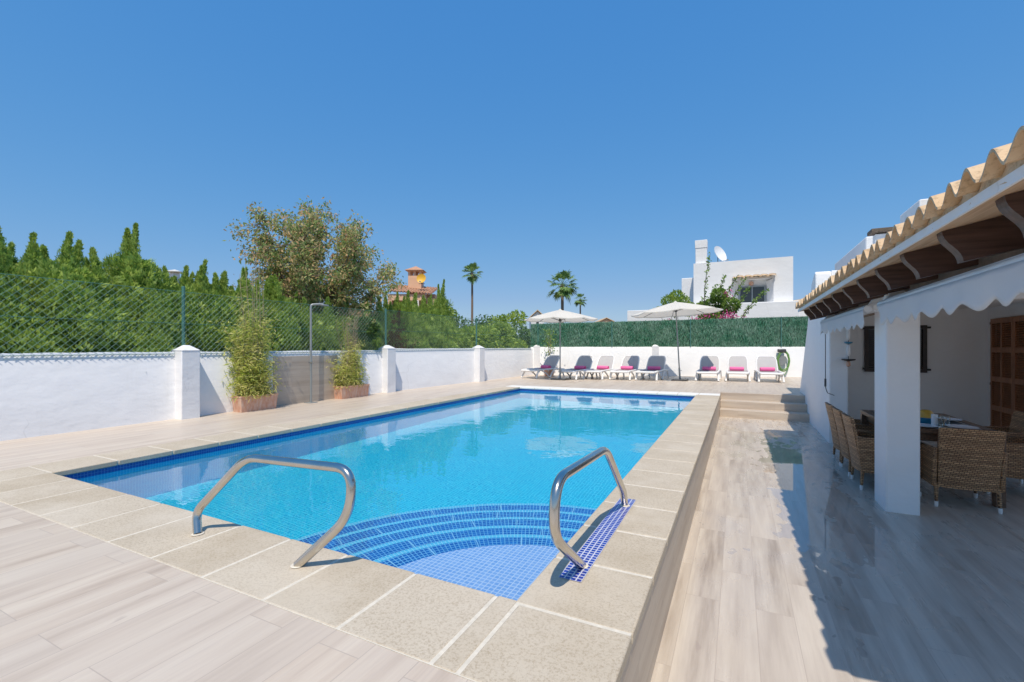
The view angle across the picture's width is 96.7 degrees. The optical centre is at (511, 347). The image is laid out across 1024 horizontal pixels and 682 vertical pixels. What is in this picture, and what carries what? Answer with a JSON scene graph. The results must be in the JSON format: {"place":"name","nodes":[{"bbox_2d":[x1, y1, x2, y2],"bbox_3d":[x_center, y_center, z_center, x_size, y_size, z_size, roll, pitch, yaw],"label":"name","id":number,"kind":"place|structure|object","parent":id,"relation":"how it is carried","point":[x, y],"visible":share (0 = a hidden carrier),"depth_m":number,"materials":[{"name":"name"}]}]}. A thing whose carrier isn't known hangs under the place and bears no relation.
{"place":"outdoors","nodes":[
{"label":"outdoors","id":0,"kind":"place"},
{"bbox_2d":[0,375,801,681],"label":"deck","id":1,"kind":"structure","parent":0,"point":[76,606],"depth_m":1.93,"materials":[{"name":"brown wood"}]},
{"bbox_2d":[231,393,277,412],"bbox_3d":[-4.513,0.965,8.008,0.272,0.270,0.692,0,0,26],"label":"planter box","id":2,"kind":"object","parent":1,"relation":"on","point":[241,404],"visible":0.84,"depth_m":7.86,"materials":[{"name":"ceramic"}]},
{"bbox_2d":[203,245,284,402],"bbox_3d":[-4.600,-0.429,7.898,0.790,2.811,1.400,0,0,26],"label":"bamboo plant","id":3,"kind":"object","parent":2,"relation":"in","point":[252,374],"visible":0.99,"depth_m":7.86,"materials":[{"name":"green plant"}]},
{"bbox_2d":[304,303,328,402],"bbox_3d":[-3.915,0.105,9.123,0.260,1.991,0.390,0,0,26],"label":"outdoor shower","id":4,"kind":"object","parent":1,"relation":"on","point":[311,305],"visible":1,"depth_m":9.04,"materials":[{"name":"grey paint"}]},
{"bbox_2d":[334,384,369,398],"bbox_3d":[-3.535,0.965,10.046,0.272,0.270,0.812,0,0,26],"label":"planter box","id":5,"kind":"object","parent":1,"relation":"on","point":[346,393],"visible":0.76,"depth_m":9.88,"materials":[{"name":"ceramic"}]},
{"bbox_2d":[326,309,369,391],"bbox_3d":[-3.587,0.036,9.932,0.715,1.916,1.212,0,0,26],"label":"bamboo plant","id":6,"kind":"object","parent":5,"relation":"in","point":[349,369],"visible":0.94,"depth_m":9.92,"materials":[{"name":"green plant"}]},
{"bbox_2d":[0,386,719,681],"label":"coping","id":7,"kind":"object","parent":1,"relation":"on","point":[424,618],"visible":0.94,"depth_m":2.23,"materials":[{"name":"stone"}]},
{"bbox_2d":[191,454,355,567],"bbox_3d":[-1.338,0.846,2.460,1.229,0.530,0.147,0,0,26],"label":"pool handrail","id":8,"kind":"object","parent":7,"relation":"on","point":[330,534],"visible":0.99,"depth_m":2.33,"materials":[{"name":"metal"}]},
{"bbox_2d":[0,385,719,681],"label":"coping joints","id":9,"kind":"object","parent":7,"relation":"on","point":[478,648],"visible":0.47,"depth_m":2.03,"materials":[{"name":"concrete"}]},
{"bbox_2d":[559,498,635,581],"bbox_3d":[0.555,1.093,2.716,0.112,0.001,1.280,0,0,26],"label":"tile strip","id":10,"kind":"object","parent":7,"relation":"on","point":[591,549],"visible":1,"depth_m":2.56,"materials":[{"name":"tile"}]},
{"bbox_2d":[549,447,629,568],"bbox_3d":[0.483,0.831,2.549,0.068,0.560,1.411,0,0,26],"label":"pool handrail","id":11,"kind":"object","parent":10,"relation":"on","point":[562,546],"visible":1,"depth_m":2.07,"materials":[{"name":"metal"}]},
{"bbox_2d":[64,389,693,478],"bbox_3d":[0.119,2.115,7.263,4.560,1.970,9.600,0,0,26],"label":"pool basin","id":12,"kind":"object","parent":1,"relation":"in","point":[124,466],"depth_m":6.08,"materials":[{"name":"tile"}]},
{"bbox_2d":[75,391,691,600],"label":"water","id":13,"kind":"structure","parent":12,"relation":"in","point":[458,493],"depth_m":4.09,"materials":[{"name":"blue liquid"}]},
{"bbox_2d":[521,355,564,378],"bbox_3d":[1.132,0.701,16.695,0.753,0.810,1.748,0,0,43],"label":"sun lounger","id":14,"kind":"object","parent":1,"relation":"on","point":[552,361],"visible":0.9,"depth_m":16.82,"materials":[{"name":"white plastic"}]},
{"bbox_2d":[544,370,553,375],"bbox_3d":[1.439,0.920,17.648,0.470,0.360,0.470,0,0,26],"label":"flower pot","id":15,"kind":"object","parent":1,"relation":"on","point":[548,372],"visible":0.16,"depth_m":17.48,"materials":[{"name":"ceramic"}]},
{"bbox_2d":[540,328,557,360],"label":"corner plant","id":16,"kind":"object","parent":15,"relation":"on","point":[550,345],"visible":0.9,"depth_m":17.61,"materials":[{"name":"green plant"}]},
{"bbox_2d":[524,309,597,379],"bbox_3d":[1.638,-0.107,15.506,2.347,2.415,2.347,0,0,37],"label":"parasol","id":17,"kind":"object","parent":1,"relation":"on","point":[559,316],"visible":1,"depth_m":15.36,"materials":[{"name":"white fabric"}]},
{"bbox_2d":[558,355,597,379],"bbox_3d":[2.336,0.701,16.123,0.753,0.810,1.748,0,0,36],"label":"sun lounger","id":18,"kind":"object","parent":1,"relation":"on","point":[585,360],"visible":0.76,"depth_m":16.39,"materials":[{"name":"white plastic"}]},
{"bbox_2d":[582,355,614,379],"bbox_3d":[3.145,0.701,16.146,0.753,0.810,1.748,0,0,31],"label":"sun lounger","id":19,"kind":"object","parent":1,"relation":"on","point":[605,360],"visible":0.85,"depth_m":16.43,"materials":[{"name":"white plastic"}]},
{"bbox_2d":[506,385,719,396],"bbox_3d":[2.356,1.120,11.764,5.496,0.050,0.487,0,0,26],"label":"coping","id":20,"kind":"object","parent":1,"relation":"on","point":[616,391],"visible":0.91,"depth_m":11.53,"materials":[{"name":"stone"}]},
{"bbox_2d":[609,355,641,379],"bbox_3d":[4.003,0.701,15.944,0.753,0.810,1.748,0,0,30],"label":"sun lounger","id":21,"kind":"object","parent":1,"relation":"on","point":[627,360],"visible":0.86,"depth_m":16.23,"materials":[{"name":"white plastic"}]},
{"bbox_2d":[635,356,668,380],"bbox_3d":[4.842,0.701,15.695,0.753,0.810,1.748,0,0,32],"label":"sun lounger","id":22,"kind":"object","parent":1,"relation":"on","point":[660,361],"visible":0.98,"depth_m":15.96,"materials":[{"name":"white plastic"}]},
{"bbox_2d":[631,301,722,380],"bbox_3d":[5.476,-0.219,15.199,2.697,2.664,2.698,0,0,37],"label":"parasol","id":23,"kind":"object","parent":1,"relation":"on","point":[676,309],"visible":1,"depth_m":15.15,"materials":[{"name":"white fabric"}]},
{"bbox_2d":[695,356,721,381],"bbox_3d":[6.681,0.701,15.454,0.753,0.810,1.748,0,0,27],"label":"sun lounger","id":24,"kind":"object","parent":1,"relation":"on","point":[709,361],"visible":1,"depth_m":15.79,"materials":[{"name":"white plastic"}]},
{"bbox_2d":[725,356,750,381],"bbox_3d":[7.557,0.701,15.243,0.753,0.810,1.748,0,0,26],"label":"sun lounger","id":25,"kind":"object","parent":1,"relation":"on","point":[737,361],"visible":0.98,"depth_m":15.62,"materials":[{"name":"white plastic"}]},
{"bbox_2d":[753,356,784,382],"bbox_3d":[8.383,0.701,14.889,0.753,0.810,1.748,0,0,23],"label":"sun lounger","id":26,"kind":"object","parent":1,"relation":"on","point":[766,361],"visible":1,"depth_m":15.27,"materials":[{"name":"white plastic"}]},
{"bbox_2d":[388,266,453,318],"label":"orange house","id":27,"kind":"structure","parent":0,"point":[414,285],"depth_m":31.20,"materials":[{"name":"orange paint"}]},
{"bbox_2d":[417,274,425,283],"bbox_3d":[-6.095,-4.603,30.489,0.521,0.684,0.498,0,0,-42],"label":"satellite dish","id":28,"kind":"object","parent":27,"relation":"attached to","point":[421,278],"visible":1,"depth_m":30.55,"materials":[{"name":"yellow paint"}]},
{"bbox_2d":[0,0,1023,334],"label":"sky","id":29,"kind":"structure","parent":0,"point":[528,142],"materials":[{"name":"blue"}]},
{"bbox_2d":[627,310,698,321],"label":"boundary wall","id":30,"kind":"structure","parent":0,"point":[629,314],"depth_m":29.79,"materials":[{"name":"white paint"}]},
{"bbox_2d":[682,239,799,318],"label":"white house","id":31,"kind":"structure","parent":0,"point":[774,275],"depth_m":29.03,"materials":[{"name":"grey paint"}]},
{"bbox_2d":[714,246,728,261],"bbox_3d":[13.881,-6.175,30.312,0.863,1.225,0.900,0,0,15],"label":"satellite dish","id":32,"kind":"object","parent":31,"relation":"on","point":[720,253],"visible":0.94,"depth_m":30.48,"materials":[{"name":"white paint"}]},
{"bbox_2d":[739,285,765,302],"bbox_3d":[15.487,-3.400,29.356,1.530,1.100,0.080,0,0,26],"label":"window","id":33,"kind":"structure","parent":31,"relation":"in","point":[755,290],"depth_m":29.32,"materials":[{"name":"grey glass"}]},
{"bbox_2d":[651,417,1023,681],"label":"terrace","id":34,"kind":"structure","parent":0,"point":[805,558],"depth_m":3.17,"materials":[{"name":"beige tile"}]},
{"bbox_2d":[620,399,720,681],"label":"retaining wall","id":35,"kind":"structure","parent":34,"relation":"on","point":[640,662],"depth_m":2.60,"materials":[{"name":"beige stone"}]},
{"bbox_2d":[720,391,808,421],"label":"steps","id":36,"kind":"structure","parent":34,"relation":"on","point":[774,406],"depth_m":10.44,"materials":[{"name":"beige tile"}]},
{"bbox_2d":[825,402,874,464],"bbox_3d":[4.739,1.194,6.290,0.674,0.812,0.544,0,0,26],"label":"wicker chair","id":37,"kind":"object","parent":34,"relation":"on","point":[834,432],"visible":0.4,"depth_m":6.29,"materials":[{"name":"brown wicker"}]},
{"bbox_2d":[832,407,874,475],"bbox_3d":[4.490,1.194,5.788,0.674,0.812,0.544,0,0,26],"label":"wicker chair","id":38,"kind":"object","parent":34,"relation":"on","point":[844,445],"visible":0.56,"depth_m":5.79,"materials":[{"name":"brown wicker"}]},
{"bbox_2d":[841,412,921,496],"bbox_3d":[4.219,1.194,5.241,0.674,0.812,0.544,0,0,26],"label":"wicker chair","id":39,"kind":"object","parent":34,"relation":"on","point":[862,449],"visible":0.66,"depth_m":5.12,"materials":[{"name":"brown wicker"}]},
{"bbox_2d":[795,125,1023,515],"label":"villa","id":40,"kind":"object","parent":34,"relation":"on","point":[964,362],"visible":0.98,"depth_m":4.54,"materials":[{"name":"paint"}]},
{"bbox_2d":[841,327,855,366],"bbox_3d":[5.494,-0.040,7.433,0.200,0.720,0.195,0,0,26],"label":"hanging ornament","id":41,"kind":"object","parent":40,"relation":"hanging from","point":[848,349],"visible":0.77,"depth_m":7.41,"materials":[{"name":"black metal"}]},
{"bbox_2d":[820,298,880,394],"bbox_3d":[4.359,0.129,5.967,0.264,1.294,3.132,0,0,27],"label":"awning","id":42,"kind":"object","parent":40,"relation":"attached to","point":[848,320],"visible":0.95,"depth_m":5.29,"materials":[{"name":"white fabric"}]},
{"bbox_2d":[862,325,930,372],"bbox_3d":[7.259,0.030,8.613,1.010,0.880,0.059,0,0,27],"label":"window","id":43,"kind":"structure","parent":40,"relation":"in","point":[869,331],"depth_m":8.77,"materials":[{"name":"brown wood"}]},
{"bbox_2d":[876,253,1023,325],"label":"awning","id":44,"kind":"object","parent":40,"relation":"attached to","point":[986,286],"visible":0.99,"depth_m":2.56,"materials":[{"name":"white fabric"}]},
{"bbox_2d":[990,317,1012,426],"bbox_3d":[8.176,0.540,7.592,0.050,2.060,0.790,0,0,27],"label":"shutter door","id":45,"kind":"structure","parent":40,"relation":"in","point":[1001,382],"depth_m":7.56,"materials":[{"name":"red wood"}]},
{"bbox_2d":[997,321,1023,372],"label":"glazed door","id":46,"kind":"structure","parent":40,"relation":"in","point":[1021,321],"depth_m":7.48,"materials":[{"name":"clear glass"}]},
{"bbox_2d":[1013,315,1023,411],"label":"shutter door","id":47,"kind":"structure","parent":40,"relation":"in","point":[1018,377],"depth_m":7.14,"materials":[{"name":"red wood"}]},
{"bbox_2d":[860,410,1006,507],"bbox_3d":[4.848,1.228,5.387,0.880,0.745,1.520,0,0,26],"label":"dining table","id":48,"kind":"object","parent":34,"relation":"on","point":[926,434],"visible":0.27,"depth_m":4.84,"materials":[{"name":"brown wicker"}]},
{"bbox_2d":[920,409,933,423],"bbox_3d":[4.616,0.774,5.078,0.153,0.160,0.153,0,0,26],"label":"ceramic jar","id":49,"kind":"object","parent":48,"relation":"on","point":[925,416],"visible":0.62,"depth_m":5.03,"materials":[{"name":"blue ceramic"}]},
{"bbox_2d":[920,423,938,427],"bbox_3d":[4.420,0.844,4.907,0.264,0.020,0.264,0,0,26],"label":"dinner plate","id":50,"kind":"object","parent":48,"relation":"on","point":[923,425],"visible":0.7,"depth_m":4.88,"materials":[{"name":"white ceramic"}]},
{"bbox_2d":[931,414,937,425],"bbox_3d":[4.554,0.786,4.908,0.054,0.135,0.054,0,0,26],"label":"white candle","id":51,"kind":"object","parent":48,"relation":"on","point":[934,419],"visible":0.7,"depth_m":4.89,"materials":[{"name":"white wax"}]},
{"bbox_2d":[937,418,946,427],"bbox_3d":[4.581,0.804,4.850,0.072,0.097,0.071,0,0,26],"label":"drinking glass","id":52,"kind":"object","parent":48,"relation":"on","point":[941,422],"visible":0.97,"depth_m":4.83,"materials":[{"name":"white"}]},
{"bbox_2d":[946,424,978,428],"bbox_3d":[4.751,0.844,4.810,0.264,0.020,0.264,0,0,26],"label":"dinner plate","id":53,"kind":"object","parent":48,"relation":"on","point":[960,426],"visible":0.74,"depth_m":4.84,"materials":[{"name":"white ceramic"}]},
{"bbox_2d":[920,428,1007,513],"bbox_3d":[4.582,1.194,4.673,0.544,0.812,0.674,0,0,26],"label":"wicker chair","id":54,"kind":"object","parent":34,"relation":"on","point":[975,460],"visible":0.83,"depth_m":4.43,"materials":[{"name":"brown wicker"}]},
{"bbox_2d":[984,411,1023,483],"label":"wicker chair","id":55,"kind":"object","parent":34,"relation":"on","point":[1015,427],"visible":0.15,"depth_m":5.62,"materials":[{"name":"brown wicker"}]},
{"bbox_2d":[987,436,1023,493],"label":"wicker chair","id":56,"kind":"object","parent":34,"relation":"on","point":[1015,453],"visible":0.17,"depth_m":4.86,"materials":[{"name":"brown wicker"}]},
{"label":"ground","id":57,"kind":"structure","parent":0,"visible":0},
{"bbox_2d":[7,241,40,262],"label":"conifer","id":58,"kind":"object","parent":57,"relation":"on","point":[11,245],"visible":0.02,"depth_m":7.24,"materials":[{"name":"green plant"}]},
{"bbox_2d":[0,226,68,352],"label":"conifer","id":59,"kind":"object","parent":57,"relation":"on","point":[6,265],"visible":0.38,"depth_m":6.20,"materials":[{"name":"green plant"}]},
{"bbox_2d":[0,302,68,352],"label":"conifer","id":60,"kind":"object","parent":57,"relation":"on","point":[25,341],"visible":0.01,"depth_m":6.09,"materials":[{"name":"green plant"}]},
{"bbox_2d":[0,256,110,352],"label":"conifer","id":61,"kind":"object","parent":57,"relation":"on","point":[65,305],"visible":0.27,"depth_m":6.39,"materials":[{"name":"green plant"}]},
{"bbox_2d":[2,231,137,352],"bbox_3d":[-6.960,-0.009,7.000,2.492,3.634,2.467,0,0,15],"label":"conifer","id":62,"kind":"object","parent":57,"relation":"on","point":[66,265],"visible":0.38,"depth_m":6.78,"materials":[{"name":"green plant"}]},
{"bbox_2d":[56,256,180,352],"bbox_3d":[-6.827,0.160,7.434,2.361,3.255,2.414,0,0,-13],"label":"conifer","id":63,"kind":"object","parent":57,"relation":"on","point":[110,331],"visible":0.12,"depth_m":6.99,"materials":[{"name":"green plant"}]},
{"bbox_2d":[109,336,171,351],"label":"creeper","id":64,"kind":"object","parent":57,"relation":"on","point":[130,346],"visible":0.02,"depth_m":7.13,"materials":[{"name":"green plant"}]},
{"bbox_2d":[94,275,192,351],"bbox_3d":[-6.611,0.204,7.666,2.397,3.128,2.560,0,0,5],"label":"conifer","id":65,"kind":"object","parent":57,"relation":"on","point":[155,313],"visible":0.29,"depth_m":7.47,"materials":[{"name":"green plant"}]},
{"bbox_2d":[100,222,190,345],"bbox_3d":[-6.652,-0.212,7.944,1.761,4.003,1.840,0,0,-41],"label":"conifer","id":66,"kind":"object","parent":57,"relation":"on","point":[129,261],"visible":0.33,"depth_m":7.78,"materials":[{"name":"green plant"}]},
{"bbox_2d":[124,265,205,350],"bbox_3d":[-6.436,0.116,8.290,2.138,3.387,2.555,0,0,44],"label":"conifer","id":67,"kind":"object","parent":57,"relation":"on","point":[171,295],"visible":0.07,"depth_m":8.00,"materials":[{"name":"green plant"}]},
{"bbox_2d":[168,270,182,283],"bbox_3d":[-11.854,-0.517,16.000,0.520,4.434,0.520,0,0,26],"label":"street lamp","id":68,"kind":"object","parent":57,"relation":"on","point":[175,272],"visible":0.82,"depth_m":15.94,"materials":[{"name":"metal"}]},
{"bbox_2d":[155,265,222,351],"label":"conifer","id":69,"kind":"object","parent":57,"relation":"on","point":[183,280],"visible":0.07,"depth_m":8.54,"materials":[{"name":"green plant"}]},
{"bbox_2d":[159,258,235,351],"bbox_3d":[-6.177,0.021,8.925,2.422,3.549,2.294,0,0,-11],"label":"conifer","id":70,"kind":"object","parent":57,"relation":"on","point":[216,289],"visible":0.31,"depth_m":8.60,"materials":[{"name":"green plant"}]},
{"bbox_2d":[175,270,278,351],"bbox_3d":[-5.812,0.108,9.000,2.465,3.328,2.534,0,0,-3],"label":"conifer","id":71,"kind":"object","parent":57,"relation":"on","point":[215,314],"visible":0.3,"depth_m":8.73,"materials":[{"name":"green plant"}]},
{"bbox_2d":[236,266,290,350],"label":"conifer","id":72,"kind":"object","parent":57,"relation":"on","point":[244,272],"visible":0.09,"depth_m":9.51,"materials":[{"name":"green plant"}]},
{"bbox_2d":[0,345,532,440],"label":"garden wall","id":73,"kind":"structure","parent":57,"relation":"on","point":[42,395],"depth_m":6.93,"materials":[{"name":"white paint"}]},
{"bbox_2d":[0,273,530,359],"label":"chain link fence","id":74,"kind":"object","parent":73,"relation":"on","point":[182,317],"visible":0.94,"depth_m":7.11,"materials":[{"name":"green metal"}]},
{"bbox_2d":[261,274,320,350],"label":"conifer","id":75,"kind":"object","parent":57,"relation":"on","point":[276,295],"visible":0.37,"depth_m":9.72,"materials":[{"name":"green plant"}]},
{"bbox_2d":[293,291,327,350],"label":"conifer","id":76,"kind":"object","parent":57,"relation":"on","point":[307,326],"visible":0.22,"depth_m":10.52,"materials":[{"name":"green plant"}]},
{"bbox_2d":[223,195,422,349],"bbox_3d":[-5.161,-1.107,12.432,4.596,5.827,4.576,0,0,14],"label":"broadleaf tree","id":77,"kind":"object","parent":57,"relation":"on","point":[298,268],"visible":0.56,"depth_m":11.53,"materials":[{"name":"green plant"}]},
{"bbox_2d":[303,296,381,350],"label":"conifer","id":78,"kind":"object","parent":57,"relation":"on","point":[326,335],"visible":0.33,"depth_m":10.77,"materials":[{"name":"green plant"}]},
{"bbox_2d":[314,305,384,345],"bbox_3d":[-4.244,0.324,11.854,3.171,2.884,3.186,0,0,-36],"label":"bush","id":79,"kind":"object","parent":57,"relation":"on","point":[376,329],"visible":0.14,"depth_m":10.77,"materials":[{"name":"green plant"}]},
{"bbox_2d":[338,299,383,349],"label":"conifer","id":80,"kind":"object","parent":57,"relation":"on","point":[352,318],"visible":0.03,"depth_m":11.84,"materials":[{"name":"green plant"}]},
{"bbox_2d":[357,304,396,349],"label":"conifer","id":81,"kind":"object","parent":57,"relation":"on","point":[381,330],"visible":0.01,"depth_m":12.35,"materials":[{"name":"green plant"}]},
{"bbox_2d":[355,296,399,347],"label":"conifer","id":82,"kind":"object","parent":57,"relation":"on","point":[380,318],"visible":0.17,"depth_m":12.93,"materials":[{"name":"green plant"}]},
{"bbox_2d":[383,309,415,348],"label":"conifer","id":83,"kind":"object","parent":57,"relation":"on","point":[399,342],"visible":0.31,"depth_m":12.97,"materials":[{"name":"green plant"}]},
{"bbox_2d":[377,291,424,348],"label":"conifer","id":84,"kind":"object","parent":57,"relation":"on","point":[407,315],"visible":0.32,"depth_m":13.33,"materials":[{"name":"green plant"}]},
{"bbox_2d":[382,290,435,345],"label":"conifer","id":85,"kind":"object","parent":57,"relation":"on","point":[415,307],"visible":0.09,"depth_m":13.90,"materials":[{"name":"green plant"}]},
{"bbox_2d":[402,292,443,347],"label":"conifer","id":86,"kind":"object","parent":57,"relation":"on","point":[423,304],"visible":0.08,"depth_m":14.78,"materials":[{"name":"green plant"}]},
{"bbox_2d":[415,320,444,348],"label":"conifer","id":87,"kind":"object","parent":57,"relation":"on","point":[428,329],"visible":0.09,"depth_m":13.95,"materials":[{"name":"green plant"}]},
{"bbox_2d":[419,293,454,343],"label":"conifer","id":88,"kind":"object","parent":57,"relation":"on","point":[436,312],"visible":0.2,"depth_m":14.99,"materials":[{"name":"green plant"}]},
{"bbox_2d":[422,304,457,346],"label":"conifer","id":89,"kind":"object","parent":57,"relation":"on","point":[439,326],"visible":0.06,"depth_m":14.81,"materials":[{"name":"green plant"}]},
{"bbox_2d":[428,333,459,347],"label":"bush","id":90,"kind":"object","parent":57,"relation":"on","point":[443,342],"visible":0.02,"depth_m":14.40,"materials":[{"name":"green plant"}]},
{"bbox_2d":[432,279,459,324],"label":"conifer","id":91,"kind":"object","parent":57,"relation":"on","point":[443,301],"visible":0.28,"depth_m":17.51,"materials":[{"name":"green plant"}]},
{"bbox_2d":[434,321,472,347],"bbox_3d":[-2.420,0.401,15.665,2.011,2.726,3.148,0,0,11],"label":"bush","id":92,"kind":"object","parent":57,"relation":"on","point":[463,344],"visible":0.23,"depth_m":15.16,"materials":[{"name":"green plant"}]},
{"bbox_2d":[441,305,474,346],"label":"conifer","id":93,"kind":"object","parent":57,"relation":"on","point":[450,321],"visible":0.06,"depth_m":15.73,"materials":[{"name":"green plant"}]},
{"bbox_2d":[448,306,472,327],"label":"distant tree","id":94,"kind":"object","parent":57,"relation":"on","point":[462,321],"visible":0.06,"depth_m":29.80,"materials":[{"name":"green plant"}]},
{"bbox_2d":[461,262,482,323],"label":"palm tree","id":95,"kind":"object","parent":57,"relation":"on","point":[472,278],"visible":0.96,"depth_m":45.80,"materials":[{"name":"green plant"}]},
{"bbox_2d":[458,324,502,347],"bbox_3d":[-1.474,0.446,16.806,2.346,2.642,2.411,0,0,26],"label":"bush","id":96,"kind":"object","parent":57,"relation":"on","point":[470,331],"visible":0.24,"depth_m":16.56,"materials":[{"name":"green plant"}]},
{"bbox_2d":[468,314,495,326],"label":"distant tree","id":97,"kind":"object","parent":57,"relation":"on","point":[486,318],"visible":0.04,"depth_m":33.90,"materials":[{"name":"green plant"}]},
{"bbox_2d":[472,321,528,347],"bbox_3d":[-0.367,0.352,18.390,2.496,2.821,2.473,0,0,7],"label":"bush","id":98,"kind":"object","parent":57,"relation":"on","point":[506,328],"visible":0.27,"depth_m":17.82,"materials":[{"name":"green plant"}]},
{"bbox_2d":[488,309,528,337],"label":"distant tree","id":99,"kind":"object","parent":57,"relation":"on","point":[510,317],"visible":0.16,"depth_m":29.85,"materials":[{"name":"green plant"}]},
{"bbox_2d":[514,326,530,347],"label":"bush","id":100,"kind":"object","parent":57,"relation":"on","point":[527,334],"visible":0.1,"depth_m":21.32,"materials":[{"name":"green plant"}]},
{"bbox_2d":[529,310,543,331],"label":"distant house","id":101,"kind":"structure","parent":57,"relation":"on","point":[536,312],"depth_m":58.02,"materials":[{"name":"white paint"}]},
{"bbox_2d":[547,269,578,322],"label":"palm tree","id":102,"kind":"object","parent":57,"relation":"on","point":[564,291],"visible":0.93,"depth_m":39.84,"materials":[{"name":"green plant"}]},
{"bbox_2d":[574,293,585,322],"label":"palm tree","id":103,"kind":"object","parent":57,"relation":"on","point":[577,302],"visible":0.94,"depth_m":71.75,"materials":[{"name":"green plant"}]},
{"bbox_2d":[531,344,804,376],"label":"garden wall","id":104,"kind":"structure","parent":57,"relation":"on","point":[689,358],"depth_m":17.51,"materials":[{"name":"white paint"}]},
{"bbox_2d":[530,316,807,352],"bbox_3d":[7.050,-0.471,17.459,12.772,1.536,0.191,0,0,8],"label":"screen fence","id":105,"kind":"object","parent":104,"relation":"on","point":[785,331],"visible":0.82,"depth_m":17.53,"materials":[{"name":"green plastic"}]},
{"bbox_2d":[776,349,789,373],"bbox_3d":[10.049,0.574,16.871,0.499,1.029,0.130,0,0,8],"label":"garden hose","id":106,"kind":"object","parent":104,"relation":"hanging from","point":[781,359],"visible":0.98,"depth_m":16.86,"materials":[{"name":"green plastic"}]},
{"bbox_2d":[658,289,703,320],"bbox_3d":[8.449,-0.552,22.753,2.822,4.616,2.170,0,0,26],"label":"shrub","id":107,"kind":"object","parent":57,"relation":"on","point":[671,297],"visible":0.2,"depth_m":22.45,"materials":[{"name":"green plant"}]},
{"bbox_2d":[663,252,768,319],"bbox_3d":[9.020,-1.300,20.650,4.700,6.116,2.577,0,0,26],"label":"bougainvillea","id":108,"kind":"object","parent":57,"relation":"on","point":[722,298],"visible":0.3,"depth_m":20.32,"materials":[{"name":"green plant"}]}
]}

